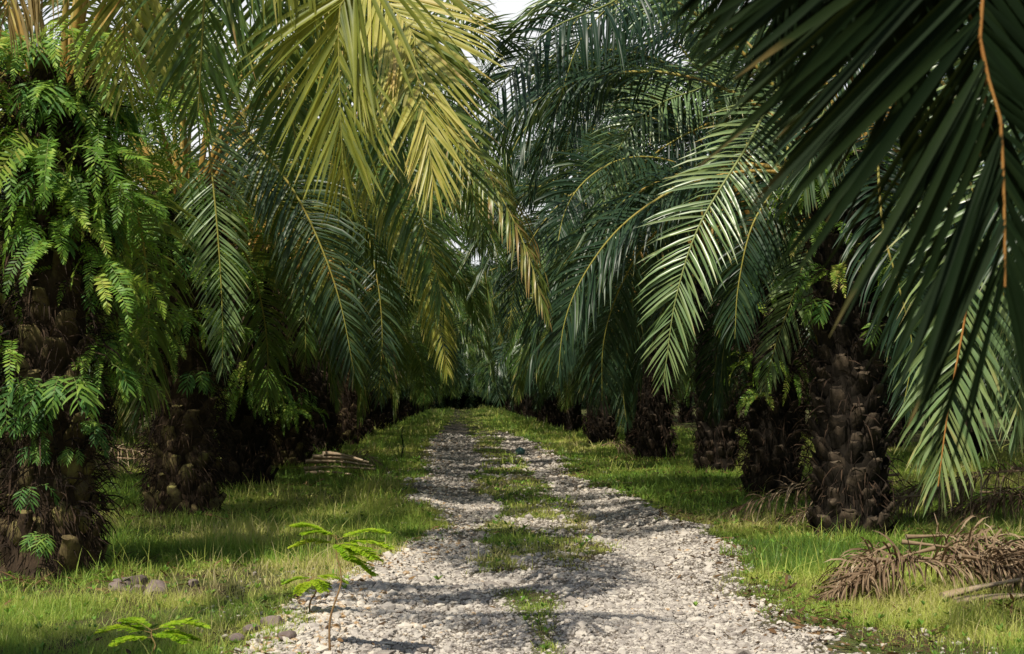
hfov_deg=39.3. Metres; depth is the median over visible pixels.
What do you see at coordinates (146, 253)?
fern
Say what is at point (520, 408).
oil palm
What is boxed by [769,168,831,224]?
fern
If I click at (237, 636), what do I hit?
rock
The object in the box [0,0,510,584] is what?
oil palm
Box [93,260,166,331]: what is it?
fern
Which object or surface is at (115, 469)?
dead frond
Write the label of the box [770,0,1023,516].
oil palm
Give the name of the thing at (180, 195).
fern
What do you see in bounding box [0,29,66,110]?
fern
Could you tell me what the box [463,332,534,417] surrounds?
oil palm
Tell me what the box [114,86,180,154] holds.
fern
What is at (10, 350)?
fern
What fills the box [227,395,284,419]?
fern
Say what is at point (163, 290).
fern
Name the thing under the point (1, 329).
fern
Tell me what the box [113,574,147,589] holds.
rock
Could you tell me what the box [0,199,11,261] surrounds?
fern
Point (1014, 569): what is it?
dead frond
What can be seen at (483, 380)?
oil palm
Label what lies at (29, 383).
fern
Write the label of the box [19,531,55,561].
fern
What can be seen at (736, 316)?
fern
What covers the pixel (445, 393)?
oil palm
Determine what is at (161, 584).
rock
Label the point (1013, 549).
dead frond
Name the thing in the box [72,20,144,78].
fern
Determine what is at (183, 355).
fern
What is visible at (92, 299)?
fern
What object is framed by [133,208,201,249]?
fern
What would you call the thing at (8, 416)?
fern
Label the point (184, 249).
fern
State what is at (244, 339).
fern
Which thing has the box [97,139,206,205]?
fern
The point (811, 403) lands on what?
oil palm
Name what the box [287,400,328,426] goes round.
fern
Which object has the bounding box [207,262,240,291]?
fern
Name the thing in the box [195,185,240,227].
fern
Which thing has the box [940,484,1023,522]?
dead frond
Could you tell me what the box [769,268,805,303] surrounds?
fern
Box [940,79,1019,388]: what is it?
oil palm
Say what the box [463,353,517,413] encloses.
oil palm
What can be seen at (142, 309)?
fern
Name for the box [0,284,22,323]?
fern
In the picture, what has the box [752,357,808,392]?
fern
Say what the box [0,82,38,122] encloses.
fern
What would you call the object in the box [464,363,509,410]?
oil palm
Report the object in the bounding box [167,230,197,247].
fern
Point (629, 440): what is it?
oil palm
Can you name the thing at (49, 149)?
fern
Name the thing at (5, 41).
fern
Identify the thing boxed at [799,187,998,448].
oil palm
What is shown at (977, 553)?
dead frond
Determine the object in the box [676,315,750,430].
oil palm
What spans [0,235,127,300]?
fern
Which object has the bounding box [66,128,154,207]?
fern
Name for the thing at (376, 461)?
dead frond
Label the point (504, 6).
sky
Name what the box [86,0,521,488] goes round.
oil palm
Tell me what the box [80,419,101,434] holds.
fern
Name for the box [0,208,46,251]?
fern
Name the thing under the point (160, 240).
fern
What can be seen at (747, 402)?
fern
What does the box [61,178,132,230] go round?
fern
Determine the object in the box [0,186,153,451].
oil palm
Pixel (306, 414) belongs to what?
fern
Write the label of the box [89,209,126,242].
fern
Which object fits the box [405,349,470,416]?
oil palm
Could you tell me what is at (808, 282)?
fern
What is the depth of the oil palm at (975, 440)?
35.96 m
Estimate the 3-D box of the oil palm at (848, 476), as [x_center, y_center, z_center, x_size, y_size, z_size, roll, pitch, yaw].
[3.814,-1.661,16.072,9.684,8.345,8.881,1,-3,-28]
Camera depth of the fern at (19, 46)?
12.17 m
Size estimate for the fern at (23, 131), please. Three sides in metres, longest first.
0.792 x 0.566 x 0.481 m
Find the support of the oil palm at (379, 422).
on the ground at (458, 426)
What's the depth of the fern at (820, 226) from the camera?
15.63 m
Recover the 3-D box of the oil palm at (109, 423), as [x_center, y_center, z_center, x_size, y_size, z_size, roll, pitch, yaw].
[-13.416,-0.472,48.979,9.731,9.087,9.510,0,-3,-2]
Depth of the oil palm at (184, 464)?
18.52 m
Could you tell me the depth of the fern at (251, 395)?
24.37 m
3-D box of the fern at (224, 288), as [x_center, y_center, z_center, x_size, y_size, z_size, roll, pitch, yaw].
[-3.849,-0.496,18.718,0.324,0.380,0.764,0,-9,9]
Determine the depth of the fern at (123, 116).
12.80 m
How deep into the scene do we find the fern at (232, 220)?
18.98 m
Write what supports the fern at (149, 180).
attached to the oil palm at (50, 336)
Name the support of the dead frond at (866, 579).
on the ground at (458, 426)
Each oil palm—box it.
[0,0,488,231]
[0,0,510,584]
[0,0,552,517]
[0,88,131,342]
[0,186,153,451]
[3,232,152,401]
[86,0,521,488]
[99,337,143,439]
[100,116,528,469]
[212,180,532,452]
[220,209,528,446]
[305,257,479,431]
[343,244,504,440]
[363,286,486,435]
[382,311,488,426]
[390,289,483,423]
[396,292,478,421]
[400,315,469,420]
[403,343,476,418]
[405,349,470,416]
[415,348,476,414]
[417,319,474,404]
[417,355,473,412]
[418,353,467,412]
[425,356,470,403]
[426,367,472,409]
[430,0,1017,541]
[438,233,749,443]
[442,142,797,447]
[448,259,683,432]
[450,275,583,425]
[454,0,1009,499]
[459,289,565,427]
[460,28,810,460]
[460,299,540,420]
[461,296,551,422]
[461,347,515,412]
[462,344,525,412]
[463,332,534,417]
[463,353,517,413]
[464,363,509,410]
[465,223,695,436]
[466,0,946,472]
[466,367,506,408]
[467,347,525,415]
[473,342,537,417]
[474,360,510,411]
[658,0,1023,476]
[675,331,742,422]
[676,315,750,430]
[684,325,807,428]
[688,250,905,440]
[691,272,809,434]
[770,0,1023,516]
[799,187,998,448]
[809,181,1018,458]
[884,131,1019,401]
[902,398,922,429]
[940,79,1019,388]
[989,370,1021,438]
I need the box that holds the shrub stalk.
[399,428,405,456]
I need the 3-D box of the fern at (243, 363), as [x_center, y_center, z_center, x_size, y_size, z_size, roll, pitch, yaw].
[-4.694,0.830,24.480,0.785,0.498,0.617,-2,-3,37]
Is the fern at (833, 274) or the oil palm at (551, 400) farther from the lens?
the oil palm at (551, 400)
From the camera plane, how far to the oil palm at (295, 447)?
30.80 m
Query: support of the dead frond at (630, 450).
on the ground at (458, 426)
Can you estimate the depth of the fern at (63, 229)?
12.18 m
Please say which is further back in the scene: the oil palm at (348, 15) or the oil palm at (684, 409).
the oil palm at (684, 409)
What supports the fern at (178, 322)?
attached to the oil palm at (184, 464)
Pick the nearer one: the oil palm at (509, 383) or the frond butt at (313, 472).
the frond butt at (313, 472)
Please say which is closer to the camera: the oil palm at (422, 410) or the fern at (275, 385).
the fern at (275, 385)
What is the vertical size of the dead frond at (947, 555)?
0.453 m
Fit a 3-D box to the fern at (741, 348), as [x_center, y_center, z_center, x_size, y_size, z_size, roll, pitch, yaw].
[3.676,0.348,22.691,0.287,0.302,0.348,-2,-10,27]
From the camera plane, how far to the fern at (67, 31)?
12.16 m
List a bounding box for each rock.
[108,581,125,591]
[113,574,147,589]
[129,584,145,593]
[143,579,168,595]
[188,579,198,586]
[229,633,244,642]
[243,624,260,633]
[260,615,284,626]
[277,630,296,640]
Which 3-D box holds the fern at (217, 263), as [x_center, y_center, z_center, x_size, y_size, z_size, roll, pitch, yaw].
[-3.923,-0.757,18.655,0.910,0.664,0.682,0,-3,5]
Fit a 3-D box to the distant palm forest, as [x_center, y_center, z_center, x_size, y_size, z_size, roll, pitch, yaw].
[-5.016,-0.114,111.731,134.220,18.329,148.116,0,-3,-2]
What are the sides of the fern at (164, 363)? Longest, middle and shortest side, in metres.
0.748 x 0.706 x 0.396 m
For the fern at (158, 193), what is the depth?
18.29 m
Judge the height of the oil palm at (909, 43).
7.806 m
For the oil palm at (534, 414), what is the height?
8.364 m
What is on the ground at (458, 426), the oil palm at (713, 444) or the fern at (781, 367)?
the oil palm at (713, 444)
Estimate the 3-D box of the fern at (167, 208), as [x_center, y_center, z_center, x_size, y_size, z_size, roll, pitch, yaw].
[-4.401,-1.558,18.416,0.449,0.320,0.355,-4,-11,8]
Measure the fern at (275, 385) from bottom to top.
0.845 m
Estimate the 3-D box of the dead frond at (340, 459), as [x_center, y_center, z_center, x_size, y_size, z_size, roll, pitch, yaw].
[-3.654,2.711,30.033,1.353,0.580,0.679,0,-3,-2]
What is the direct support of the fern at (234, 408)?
attached to the oil palm at (251, 439)
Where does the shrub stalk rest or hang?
on the ground at (458, 426)
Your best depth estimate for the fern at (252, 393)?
24.20 m
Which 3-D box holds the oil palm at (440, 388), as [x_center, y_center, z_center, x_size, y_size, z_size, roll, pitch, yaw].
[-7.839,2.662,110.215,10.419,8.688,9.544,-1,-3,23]
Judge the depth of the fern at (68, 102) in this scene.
12.17 m
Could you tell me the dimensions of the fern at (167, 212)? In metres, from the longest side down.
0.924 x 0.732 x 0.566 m
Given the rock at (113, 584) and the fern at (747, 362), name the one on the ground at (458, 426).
the rock at (113, 584)
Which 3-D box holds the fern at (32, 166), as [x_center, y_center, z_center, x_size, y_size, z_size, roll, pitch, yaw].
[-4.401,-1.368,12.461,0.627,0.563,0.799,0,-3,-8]
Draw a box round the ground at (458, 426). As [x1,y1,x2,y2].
[0,400,1023,653]
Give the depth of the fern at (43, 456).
12.17 m
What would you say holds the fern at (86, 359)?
attached to the oil palm at (50, 336)
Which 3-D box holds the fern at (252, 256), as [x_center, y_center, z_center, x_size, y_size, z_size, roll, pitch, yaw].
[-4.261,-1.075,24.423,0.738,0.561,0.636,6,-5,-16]
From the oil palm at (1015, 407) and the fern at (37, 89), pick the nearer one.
the fern at (37, 89)
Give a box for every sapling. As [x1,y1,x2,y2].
[93,616,210,653]
[281,574,348,611]
[287,522,394,650]
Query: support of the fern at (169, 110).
attached to the oil palm at (50, 336)
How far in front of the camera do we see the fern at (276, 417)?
30.28 m
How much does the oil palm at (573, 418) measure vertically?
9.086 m
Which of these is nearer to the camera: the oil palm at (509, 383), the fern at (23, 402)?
the fern at (23, 402)
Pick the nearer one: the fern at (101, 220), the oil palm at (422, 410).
the fern at (101, 220)
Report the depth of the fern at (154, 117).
12.63 m
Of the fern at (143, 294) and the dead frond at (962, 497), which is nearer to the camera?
the fern at (143, 294)
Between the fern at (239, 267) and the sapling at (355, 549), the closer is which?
the sapling at (355, 549)
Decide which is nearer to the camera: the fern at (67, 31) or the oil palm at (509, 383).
the fern at (67, 31)
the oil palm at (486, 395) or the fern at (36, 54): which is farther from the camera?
the oil palm at (486, 395)
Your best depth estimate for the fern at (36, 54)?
12.12 m
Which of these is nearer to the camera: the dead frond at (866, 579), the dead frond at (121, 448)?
the dead frond at (866, 579)
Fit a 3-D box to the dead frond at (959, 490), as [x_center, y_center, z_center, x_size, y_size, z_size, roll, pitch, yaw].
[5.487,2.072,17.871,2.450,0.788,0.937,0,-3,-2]
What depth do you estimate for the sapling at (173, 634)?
8.26 m
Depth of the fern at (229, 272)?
18.43 m
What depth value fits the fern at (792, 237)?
16.08 m
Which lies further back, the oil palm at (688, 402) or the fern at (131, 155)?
the oil palm at (688, 402)
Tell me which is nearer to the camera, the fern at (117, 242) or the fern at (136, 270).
the fern at (117, 242)
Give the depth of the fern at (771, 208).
16.27 m
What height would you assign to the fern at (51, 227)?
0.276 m
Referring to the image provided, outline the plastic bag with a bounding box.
[515,447,524,454]
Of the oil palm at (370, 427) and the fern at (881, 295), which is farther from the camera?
the oil palm at (370, 427)
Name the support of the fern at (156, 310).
attached to the oil palm at (50, 336)
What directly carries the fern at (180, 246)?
attached to the oil palm at (184, 464)
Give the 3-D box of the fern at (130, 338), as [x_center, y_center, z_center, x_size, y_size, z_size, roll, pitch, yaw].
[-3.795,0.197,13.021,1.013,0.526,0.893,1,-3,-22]
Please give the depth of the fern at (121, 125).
13.05 m
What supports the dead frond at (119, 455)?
on the ground at (458, 426)
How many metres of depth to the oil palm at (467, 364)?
101.81 m
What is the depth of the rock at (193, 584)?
12.00 m
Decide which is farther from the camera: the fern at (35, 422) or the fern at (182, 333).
the fern at (182, 333)
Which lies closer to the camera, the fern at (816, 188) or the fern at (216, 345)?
the fern at (816, 188)
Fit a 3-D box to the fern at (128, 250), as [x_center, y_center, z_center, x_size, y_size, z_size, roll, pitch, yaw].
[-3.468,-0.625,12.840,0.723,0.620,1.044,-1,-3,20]
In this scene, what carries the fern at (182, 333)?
attached to the oil palm at (184, 464)
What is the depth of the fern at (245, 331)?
18.35 m
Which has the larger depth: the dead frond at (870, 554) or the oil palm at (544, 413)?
the oil palm at (544, 413)
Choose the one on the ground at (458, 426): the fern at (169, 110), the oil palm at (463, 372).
the oil palm at (463, 372)
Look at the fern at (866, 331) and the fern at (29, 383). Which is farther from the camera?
the fern at (866, 331)
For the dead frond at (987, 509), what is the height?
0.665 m
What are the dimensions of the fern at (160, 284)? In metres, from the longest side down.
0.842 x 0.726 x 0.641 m
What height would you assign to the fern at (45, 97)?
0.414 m
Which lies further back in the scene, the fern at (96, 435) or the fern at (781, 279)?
the fern at (781, 279)
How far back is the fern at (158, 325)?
18.39 m
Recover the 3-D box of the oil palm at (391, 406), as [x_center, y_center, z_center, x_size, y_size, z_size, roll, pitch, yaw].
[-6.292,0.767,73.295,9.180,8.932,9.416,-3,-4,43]
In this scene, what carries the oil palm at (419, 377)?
on the ground at (458, 426)
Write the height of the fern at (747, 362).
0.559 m
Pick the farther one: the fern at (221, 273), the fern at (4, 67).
the fern at (221, 273)
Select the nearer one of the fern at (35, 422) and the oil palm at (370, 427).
the fern at (35, 422)
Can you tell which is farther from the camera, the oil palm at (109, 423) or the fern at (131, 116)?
the oil palm at (109, 423)
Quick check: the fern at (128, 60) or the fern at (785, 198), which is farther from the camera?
the fern at (785, 198)
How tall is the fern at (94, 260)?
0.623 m
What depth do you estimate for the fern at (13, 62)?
12.11 m
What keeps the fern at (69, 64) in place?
attached to the oil palm at (50, 336)
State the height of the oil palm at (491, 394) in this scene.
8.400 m
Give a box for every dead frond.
[95,456,138,475]
[95,458,137,473]
[96,449,145,463]
[98,439,155,462]
[101,435,152,464]
[108,429,150,468]
[117,450,154,468]
[305,444,367,466]
[328,450,375,467]
[341,448,382,467]
[602,435,634,456]
[711,473,899,520]
[761,483,934,526]
[806,471,967,519]
[809,530,935,602]
[809,537,894,593]
[876,539,1016,592]
[891,454,1023,519]
[892,462,1023,519]
[902,527,1023,592]
[905,513,1023,569]
[908,536,1023,587]
[919,486,1023,518]
[925,473,1023,523]
[939,534,1019,579]
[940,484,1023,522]
[959,547,1023,592]
[970,542,1022,557]
[980,480,1023,501]
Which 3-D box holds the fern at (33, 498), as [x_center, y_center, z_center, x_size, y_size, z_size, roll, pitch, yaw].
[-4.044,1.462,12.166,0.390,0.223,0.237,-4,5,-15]
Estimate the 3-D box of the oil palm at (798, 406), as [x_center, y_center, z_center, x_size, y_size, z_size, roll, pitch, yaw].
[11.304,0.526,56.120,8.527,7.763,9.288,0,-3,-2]
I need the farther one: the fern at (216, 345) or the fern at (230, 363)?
the fern at (230, 363)
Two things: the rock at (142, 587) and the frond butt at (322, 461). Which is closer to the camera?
the rock at (142, 587)
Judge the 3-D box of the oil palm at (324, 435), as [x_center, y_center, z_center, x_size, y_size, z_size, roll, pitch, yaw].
[-4.333,-0.636,37.231,9.852,8.232,9.230,0,-3,-2]
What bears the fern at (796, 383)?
attached to the oil palm at (770, 450)
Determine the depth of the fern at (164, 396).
13.08 m
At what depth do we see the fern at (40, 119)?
12.34 m
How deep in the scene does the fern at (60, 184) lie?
12.22 m
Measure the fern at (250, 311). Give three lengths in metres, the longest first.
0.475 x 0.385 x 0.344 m
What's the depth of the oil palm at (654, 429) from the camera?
34.95 m
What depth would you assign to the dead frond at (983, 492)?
19.39 m
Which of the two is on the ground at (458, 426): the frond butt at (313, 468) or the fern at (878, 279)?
the frond butt at (313, 468)
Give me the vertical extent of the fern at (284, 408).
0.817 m
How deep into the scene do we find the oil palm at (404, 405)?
91.91 m
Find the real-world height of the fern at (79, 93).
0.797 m
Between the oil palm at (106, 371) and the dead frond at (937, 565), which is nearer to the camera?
the dead frond at (937, 565)
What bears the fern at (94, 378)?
attached to the oil palm at (50, 336)
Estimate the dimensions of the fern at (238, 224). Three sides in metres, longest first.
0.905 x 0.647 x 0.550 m
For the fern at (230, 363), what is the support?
attached to the oil palm at (251, 439)
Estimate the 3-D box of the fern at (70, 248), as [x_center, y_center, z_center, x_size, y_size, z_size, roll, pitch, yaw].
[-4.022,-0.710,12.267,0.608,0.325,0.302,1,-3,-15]
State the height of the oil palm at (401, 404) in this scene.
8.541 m
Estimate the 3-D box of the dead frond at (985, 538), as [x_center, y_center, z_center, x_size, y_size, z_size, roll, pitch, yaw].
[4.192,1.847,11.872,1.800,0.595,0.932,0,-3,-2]
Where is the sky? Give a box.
[0,0,1010,396]
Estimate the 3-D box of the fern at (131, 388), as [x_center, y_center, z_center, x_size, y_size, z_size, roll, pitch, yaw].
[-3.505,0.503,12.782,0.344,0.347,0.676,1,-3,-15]
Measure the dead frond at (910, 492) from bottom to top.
0.661 m
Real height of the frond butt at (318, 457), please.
0.186 m
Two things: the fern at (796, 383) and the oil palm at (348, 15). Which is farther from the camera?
the fern at (796, 383)
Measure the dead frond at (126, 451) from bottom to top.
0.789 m
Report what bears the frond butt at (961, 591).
on the dead frond at (1014, 569)
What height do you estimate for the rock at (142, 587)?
0.098 m
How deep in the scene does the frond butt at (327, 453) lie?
28.31 m
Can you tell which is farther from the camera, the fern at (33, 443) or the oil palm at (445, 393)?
the oil palm at (445, 393)
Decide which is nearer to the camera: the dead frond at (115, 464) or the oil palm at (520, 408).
the dead frond at (115, 464)
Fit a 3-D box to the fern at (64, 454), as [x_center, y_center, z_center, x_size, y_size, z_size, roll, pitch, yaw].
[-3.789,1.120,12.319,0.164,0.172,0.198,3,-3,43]
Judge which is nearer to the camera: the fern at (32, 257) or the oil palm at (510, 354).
the fern at (32, 257)
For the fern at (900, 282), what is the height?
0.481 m
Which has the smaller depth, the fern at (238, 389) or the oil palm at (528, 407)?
the fern at (238, 389)
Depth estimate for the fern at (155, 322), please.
18.37 m
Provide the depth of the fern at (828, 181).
15.62 m
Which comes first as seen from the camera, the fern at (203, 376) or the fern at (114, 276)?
the fern at (114, 276)
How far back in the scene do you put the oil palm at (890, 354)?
29.71 m
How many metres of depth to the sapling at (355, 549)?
8.78 m
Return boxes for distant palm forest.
[125,265,1015,418]
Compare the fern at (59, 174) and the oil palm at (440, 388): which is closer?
the fern at (59, 174)
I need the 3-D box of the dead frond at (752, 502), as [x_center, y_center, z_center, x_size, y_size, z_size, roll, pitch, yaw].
[3.714,2.091,18.229,2.506,0.772,0.856,0,-3,-2]
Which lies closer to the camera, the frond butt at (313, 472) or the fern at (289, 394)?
the fern at (289, 394)
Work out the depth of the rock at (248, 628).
9.52 m
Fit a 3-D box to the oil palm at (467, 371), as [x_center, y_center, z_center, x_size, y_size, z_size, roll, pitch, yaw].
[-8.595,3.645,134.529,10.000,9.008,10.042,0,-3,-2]
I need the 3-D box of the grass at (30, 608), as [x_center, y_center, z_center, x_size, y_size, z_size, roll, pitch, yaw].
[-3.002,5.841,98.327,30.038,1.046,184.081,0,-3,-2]
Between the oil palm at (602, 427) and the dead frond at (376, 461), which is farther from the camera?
the oil palm at (602, 427)
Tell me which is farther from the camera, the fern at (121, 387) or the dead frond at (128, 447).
the dead frond at (128, 447)
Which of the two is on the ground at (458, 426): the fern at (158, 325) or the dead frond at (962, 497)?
the dead frond at (962, 497)
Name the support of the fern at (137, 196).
attached to the oil palm at (50, 336)
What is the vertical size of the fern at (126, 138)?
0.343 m
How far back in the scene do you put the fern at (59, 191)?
12.20 m
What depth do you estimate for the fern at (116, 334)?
13.08 m
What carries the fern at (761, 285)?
attached to the oil palm at (770, 450)
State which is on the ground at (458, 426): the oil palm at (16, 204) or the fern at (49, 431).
the oil palm at (16, 204)
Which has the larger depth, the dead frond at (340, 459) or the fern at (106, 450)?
the dead frond at (340, 459)
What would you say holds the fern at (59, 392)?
attached to the oil palm at (50, 336)
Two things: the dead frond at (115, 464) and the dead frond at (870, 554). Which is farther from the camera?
the dead frond at (115, 464)
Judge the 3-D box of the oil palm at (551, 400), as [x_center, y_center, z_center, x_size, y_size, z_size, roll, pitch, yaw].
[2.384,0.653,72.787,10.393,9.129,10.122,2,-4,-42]
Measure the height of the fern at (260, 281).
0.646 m
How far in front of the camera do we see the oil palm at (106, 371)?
41.38 m
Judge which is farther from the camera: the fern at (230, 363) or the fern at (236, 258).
the fern at (230, 363)
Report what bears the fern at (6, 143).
attached to the oil palm at (50, 336)
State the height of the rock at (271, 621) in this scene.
0.110 m
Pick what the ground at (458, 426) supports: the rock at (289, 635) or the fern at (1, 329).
the rock at (289, 635)
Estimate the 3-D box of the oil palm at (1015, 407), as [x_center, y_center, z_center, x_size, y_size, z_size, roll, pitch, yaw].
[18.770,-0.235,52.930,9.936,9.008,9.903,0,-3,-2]
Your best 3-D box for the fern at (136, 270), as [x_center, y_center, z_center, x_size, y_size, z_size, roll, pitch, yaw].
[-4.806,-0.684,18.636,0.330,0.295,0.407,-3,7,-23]
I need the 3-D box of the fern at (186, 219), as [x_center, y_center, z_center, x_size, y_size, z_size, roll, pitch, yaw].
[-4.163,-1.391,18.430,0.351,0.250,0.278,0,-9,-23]
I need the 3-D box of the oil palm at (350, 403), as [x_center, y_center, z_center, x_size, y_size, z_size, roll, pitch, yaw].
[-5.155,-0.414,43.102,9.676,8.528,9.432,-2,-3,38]
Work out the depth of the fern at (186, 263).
18.32 m
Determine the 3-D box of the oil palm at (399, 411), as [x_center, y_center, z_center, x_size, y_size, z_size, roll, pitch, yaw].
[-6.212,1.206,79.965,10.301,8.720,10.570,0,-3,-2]
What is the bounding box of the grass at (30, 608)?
[0,404,1023,653]
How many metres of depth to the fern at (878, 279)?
15.42 m
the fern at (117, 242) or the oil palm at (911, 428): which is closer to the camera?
the fern at (117, 242)
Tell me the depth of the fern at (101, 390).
12.57 m
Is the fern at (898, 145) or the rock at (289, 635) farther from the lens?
the fern at (898, 145)
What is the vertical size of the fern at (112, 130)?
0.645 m
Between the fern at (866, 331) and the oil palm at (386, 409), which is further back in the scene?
the oil palm at (386, 409)
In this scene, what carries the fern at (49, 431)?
attached to the oil palm at (50, 336)
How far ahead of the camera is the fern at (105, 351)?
12.67 m
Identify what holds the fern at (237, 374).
attached to the oil palm at (251, 439)
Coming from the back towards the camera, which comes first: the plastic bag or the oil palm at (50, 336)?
the plastic bag
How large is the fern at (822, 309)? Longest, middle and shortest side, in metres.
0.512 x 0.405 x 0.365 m
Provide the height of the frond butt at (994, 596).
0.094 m
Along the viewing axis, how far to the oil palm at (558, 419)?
65.80 m
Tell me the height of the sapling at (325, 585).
0.295 m
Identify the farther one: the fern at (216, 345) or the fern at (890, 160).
the fern at (216, 345)
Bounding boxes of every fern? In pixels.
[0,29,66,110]
[0,34,65,81]
[0,36,31,87]
[0,45,29,81]
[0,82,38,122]
[0,124,66,180]
[0,126,108,210]
[0,132,132,217]
[0,136,35,189]
[0,164,105,248]
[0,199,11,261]
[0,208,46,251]
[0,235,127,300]
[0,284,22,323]
[0,326,6,389]
[0,339,24,392]
[0,381,60,426]
[0,397,24,444]
[1,196,111,273]
[2,195,132,257]
[2,376,42,402]
[5,34,64,72]
[5,80,113,139]
[5,225,78,259]
[5,414,47,439]
[8,78,76,122]
[9,40,55,98]
[11,483,59,512]
[13,165,83,214]
[16,417,53,436]
[16,445,52,466]
[18,82,103,143]
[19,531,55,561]
[20,255,144,324]
[22,93,121,144]
[31,433,50,451]
[32,15,115,92]
[36,172,84,204]
[39,375,104,422]
[48,212,80,240]
[52,86,147,146]
[56,267,145,318]
[57,447,84,466]
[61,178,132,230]
[62,42,106,76]
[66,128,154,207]
[70,242,133,306]
[71,375,114,396]
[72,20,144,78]
[72,335,147,388]
[74,51,154,126]
[74,115,148,191]
[74,371,101,387]
[75,155,167,226]
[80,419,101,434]
[81,224,168,288]
[81,287,114,314]
[85,86,205,142]
[86,424,116,451]
[87,363,169,427]
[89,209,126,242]
[92,339,124,367]
[93,178,168,247]
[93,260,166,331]
[94,438,110,459]
[95,355,162,410]
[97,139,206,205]
[97,192,173,254]
[98,320,156,375]
[99,123,141,156]
[99,305,211,361]
[100,332,128,364]
[101,33,154,88]
[101,364,138,399]
[103,227,124,252]
[106,106,143,143]
[113,107,138,135]
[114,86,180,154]
[114,226,171,256]
[115,314,172,353]
[115,333,208,387]
[117,239,165,271]
[130,182,207,226]
[130,271,188,317]
[132,264,154,280]
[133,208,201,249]
[133,314,208,355]
[137,197,190,233]
[138,352,178,383]
[139,96,209,160]
[151,195,183,212]
[155,266,226,315]
[158,178,210,218]
[160,226,223,262]
[164,301,221,344]
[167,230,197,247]
[172,242,198,256]
[172,252,208,279]
[175,211,199,225]
[176,321,214,337]
[177,245,245,292]
[177,371,214,395]
[189,257,257,298]
[193,307,250,351]
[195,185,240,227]
[197,272,231,305]
[199,318,252,360]
[206,198,259,243]
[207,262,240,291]
[208,335,231,353]
[211,245,265,292]
[212,356,233,374]
[214,390,265,423]
[215,382,263,419]
[217,253,249,280]
[221,361,259,389]
[222,202,265,251]
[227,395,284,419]
[231,368,307,410]
[232,269,271,294]
[233,367,278,393]
[236,302,261,318]
[240,378,278,414]
[242,249,281,270]
[244,390,265,402]
[253,340,308,366]
[267,407,292,434]
[276,383,293,407]
[277,390,300,428]
[282,407,313,432]
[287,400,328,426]
[293,392,317,410]
[711,351,752,385]
[714,302,765,338]
[733,281,785,303]
[733,339,751,356]
[736,388,773,415]
[741,372,808,405]
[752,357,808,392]
[767,178,809,223]
[767,179,826,214]
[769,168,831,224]
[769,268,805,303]
[787,229,801,254]
[787,296,831,328]
[789,220,852,261]
[789,263,844,306]
[798,151,875,208]
[830,260,901,297]
[835,138,899,184]
[837,241,912,288]
[859,320,910,349]
[863,141,896,185]
[870,286,899,306]
[882,263,916,298]
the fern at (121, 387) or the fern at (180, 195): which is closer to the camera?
the fern at (121, 387)
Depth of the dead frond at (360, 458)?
29.98 m
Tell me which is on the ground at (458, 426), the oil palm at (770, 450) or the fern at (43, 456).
the oil palm at (770, 450)
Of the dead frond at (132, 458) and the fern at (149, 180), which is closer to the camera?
the fern at (149, 180)
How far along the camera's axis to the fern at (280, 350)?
24.86 m
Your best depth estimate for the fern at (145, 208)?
13.22 m
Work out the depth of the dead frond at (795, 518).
17.18 m
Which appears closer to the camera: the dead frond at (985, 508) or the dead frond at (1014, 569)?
the dead frond at (1014, 569)
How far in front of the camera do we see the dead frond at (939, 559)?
11.47 m
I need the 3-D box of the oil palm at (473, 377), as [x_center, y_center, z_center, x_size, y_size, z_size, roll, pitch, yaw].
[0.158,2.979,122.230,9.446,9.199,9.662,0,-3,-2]
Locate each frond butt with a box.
[304,466,375,471]
[305,459,373,465]
[305,470,351,474]
[312,454,369,462]
[322,451,363,460]
[939,577,1023,598]
[952,593,1023,604]

